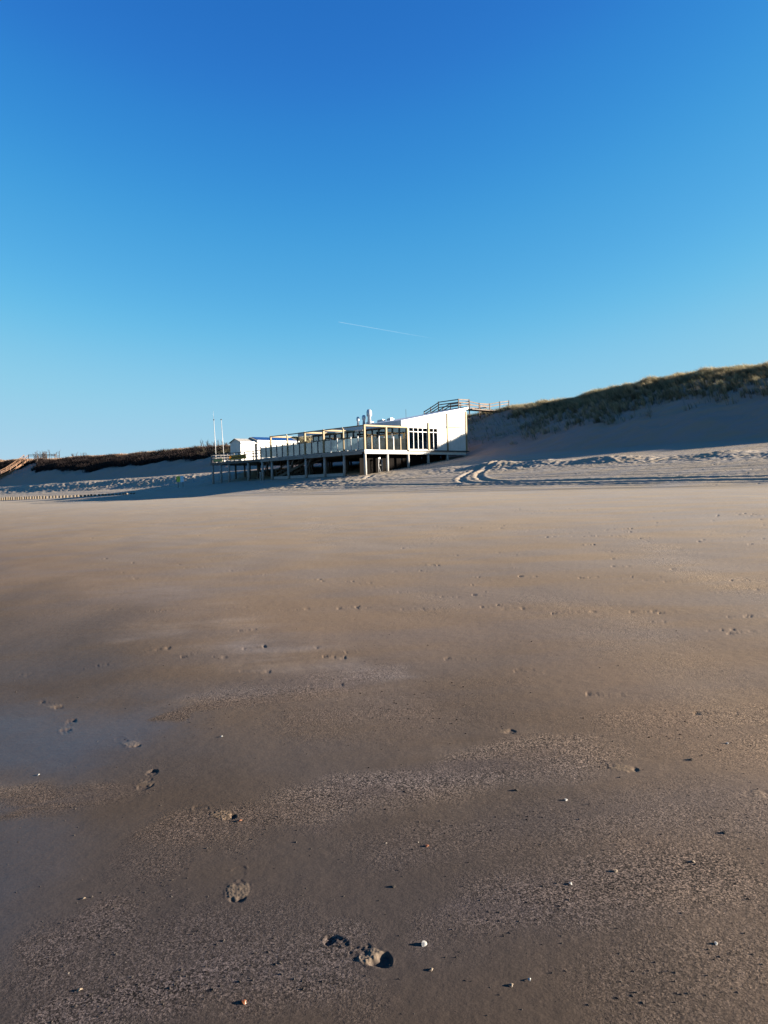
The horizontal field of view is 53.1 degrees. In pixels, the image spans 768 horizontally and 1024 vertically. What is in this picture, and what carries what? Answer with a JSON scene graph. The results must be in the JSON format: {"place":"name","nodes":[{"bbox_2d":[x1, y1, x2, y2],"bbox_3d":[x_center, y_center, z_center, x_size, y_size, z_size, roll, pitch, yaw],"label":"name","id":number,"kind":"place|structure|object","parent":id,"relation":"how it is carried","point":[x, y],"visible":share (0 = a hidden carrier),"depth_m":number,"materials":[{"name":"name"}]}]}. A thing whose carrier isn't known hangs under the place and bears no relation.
{"place":"outdoors","nodes":[
{"label":"outdoors","id":0,"kind":"place"},
{"bbox_2d":[0,372,767,1023],"bbox_3d":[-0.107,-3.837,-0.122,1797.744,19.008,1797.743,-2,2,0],"label":"beach","id":1,"kind":"structure","parent":0,"point":[500,578],"depth_m":4.84,"materials":[{"name":"brown sand"}]},
{"bbox_2d":[0,454,55,478],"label":"dune stair","id":2,"kind":"object","parent":1,"relation":"on","point":[11,469],"visible":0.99,"depth_m":224.78,"materials":[{"name":"brown wood"}]},
{"bbox_2d":[36,450,59,462],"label":"bare shrub","id":3,"kind":"object","parent":1,"relation":"on","point":[44,455],"visible":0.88,"depth_m":227.89,"materials":[{"name":"plant"}]},
{"bbox_2d":[0,443,230,472],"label":"dune scrub","id":4,"kind":"object","parent":1,"relation":"on","point":[92,463],"visible":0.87,"depth_m":176.23,"materials":[{"name":"brown plant"}]},
{"bbox_2d":[176,476,183,487],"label":"information sign","id":5,"kind":"object","parent":1,"relation":"on","point":[179,478],"visible":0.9,"depth_m":103.40,"materials":[{"name":"blue wood"}]},
{"bbox_2d":[114,425,399,458],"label":"dune grass","id":6,"kind":"structure","parent":1,"relation":"on","point":[301,439],"depth_m":136.59,"materials":[{"name":"brown plant"}]},
{"bbox_2d":[210,450,330,483],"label":"lookout platform","id":7,"kind":"structure","parent":1,"relation":"on","point":[250,463],"depth_m":95.72,"materials":[{"name":"grey wood"}]},
{"bbox_2d":[213,458,222,461],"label":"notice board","id":8,"kind":"object","parent":7,"relation":"attached to","point":[217,460],"visible":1,"depth_m":96.79,"materials":[{"name":"green"}]},
{"bbox_2d":[220,419,224,461],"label":"flagpole","id":9,"kind":"object","parent":7,"relation":"on","point":[222,440],"visible":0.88,"depth_m":97.04,"materials":[{"name":"white metal"}]},
{"bbox_2d":[229,454,245,459],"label":"banner","id":10,"kind":"object","parent":7,"relation":"attached to","point":[235,457],"visible":1,"depth_m":93.33,"materials":[{"name":"orange plastic"}]},
{"bbox_2d":[229,438,255,459],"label":"cabin","id":11,"kind":"object","parent":7,"relation":"on","point":[239,445],"visible":0.59,"depth_m":102.62,"materials":[{"name":"wood"}]},
{"bbox_2d":[248,437,296,458],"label":"cabin","id":12,"kind":"object","parent":7,"relation":"on","point":[262,442],"visible":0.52,"depth_m":104.60,"materials":[{"name":"wood"}]},
{"bbox_2d":[275,453,322,476],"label":"beach stair","id":13,"kind":"object","parent":1,"relation":"on","point":[300,469],"visible":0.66,"depth_m":88.31,"materials":[{"name":"grey wood"}]},
{"bbox_2d":[260,450,469,479],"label":"terrace deck","id":14,"kind":"structure","parent":1,"relation":"on","point":[367,460],"depth_m":81.44,"materials":[{"name":"grey wood"}]},
{"bbox_2d":[260,435,406,457],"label":"glass windbreak","id":15,"kind":"object","parent":14,"relation":"on","point":[379,443],"visible":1,"depth_m":79.67,"materials":[{"name":"clear glass"}]},
{"bbox_2d":[270,424,408,457],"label":"pergola","id":16,"kind":"object","parent":14,"relation":"on","point":[323,432],"visible":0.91,"depth_m":80.75,"materials":[{"name":"brown wood"}]},
{"bbox_2d":[298,407,468,453],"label":"beach pavilion","id":17,"kind":"structure","parent":14,"relation":"on","point":[446,429],"depth_m":83.42,"materials":[{"name":"white wood"}]},
{"bbox_2d":[313,435,317,453],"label":"window","id":18,"kind":"structure","parent":17,"relation":"in","point":[315,438],"depth_m":91.46,"materials":[{"name":"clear glass"}]},
{"bbox_2d":[325,434,329,452],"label":"window","id":19,"kind":"structure","parent":17,"relation":"in","point":[327,438],"depth_m":89.76,"materials":[{"name":"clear glass"}]},
{"bbox_2d":[335,433,340,451],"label":"window","id":20,"kind":"structure","parent":17,"relation":"in","point":[338,435],"depth_m":88.21,"materials":[{"name":"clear glass"}]},
{"bbox_2d":[341,432,346,446],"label":"window","id":21,"kind":"structure","parent":17,"relation":"in","point":[345,433],"depth_m":87.38,"materials":[{"name":"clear glass"}]},
{"bbox_2d":[347,432,352,450],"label":"window","id":22,"kind":"structure","parent":17,"relation":"in","point":[349,434],"depth_m":86.76,"materials":[{"name":"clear glass"}]},
{"bbox_2d":[359,431,363,449],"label":"window","id":23,"kind":"structure","parent":17,"relation":"in","point":[360,432],"depth_m":85.22,"materials":[{"name":"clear glass"}]},
{"bbox_2d":[366,429,371,449],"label":"window","id":24,"kind":"structure","parent":17,"relation":"in","point":[368,432],"depth_m":84.31,"materials":[{"name":"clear glass"}]},
{"bbox_2d":[372,428,378,449],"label":"window","id":25,"kind":"structure","parent":17,"relation":"in","point":[375,433],"depth_m":83.47,"materials":[{"name":"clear glass"}]},
{"bbox_2d":[378,428,384,449],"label":"window","id":26,"kind":"structure","parent":17,"relation":"in","point":[381,430],"depth_m":82.65,"materials":[{"name":"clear glass"}]},
{"bbox_2d":[387,427,391,437],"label":"window","id":27,"kind":"structure","parent":17,"relation":"in","point":[389,429],"depth_m":81.78,"materials":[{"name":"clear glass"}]},
{"bbox_2d":[392,427,398,437],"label":"window","id":28,"kind":"structure","parent":17,"relation":"in","point":[395,431],"depth_m":81.08,"materials":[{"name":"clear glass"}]},
{"bbox_2d":[399,428,405,438],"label":"window","id":29,"kind":"structure","parent":17,"relation":"in","point":[402,431],"depth_m":80.29,"materials":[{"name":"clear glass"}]},
{"bbox_2d":[408,427,427,449],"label":"window","id":30,"kind":"structure","parent":17,"relation":"in","point":[418,440],"depth_m":80.79,"materials":[{"name":"black glass"}]},
{"bbox_2d":[430,428,437,449],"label":"window","id":31,"kind":"structure","parent":17,"relation":"in","point":[433,431],"depth_m":82.36,"materials":[{"name":"black glass"}]},
{"bbox_2d":[424,399,508,417],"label":"crest boardwalk","id":32,"kind":"structure","parent":1,"relation":"on","point":[479,409],"depth_m":105.53,"materials":[{"name":"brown wood"}]},
{"bbox_2d":[467,361,767,447],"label":"dune grass","id":33,"kind":"structure","parent":1,"relation":"on","point":[734,374],"depth_m":84.16,"materials":[{"name":"green plant"}]},
{"bbox_2d":[0,604,767,1022],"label":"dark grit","id":34,"kind":"object","parent":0,"point":[378,900],"visible":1,"depth_m":2.84,"materials":[{"name":"black gravel"}]},
{"bbox_2d":[0,0,767,459],"label":"sky","id":35,"kind":"structure","parent":0,"point":[268,218],"materials":[{"name":"blue"}]}
]}

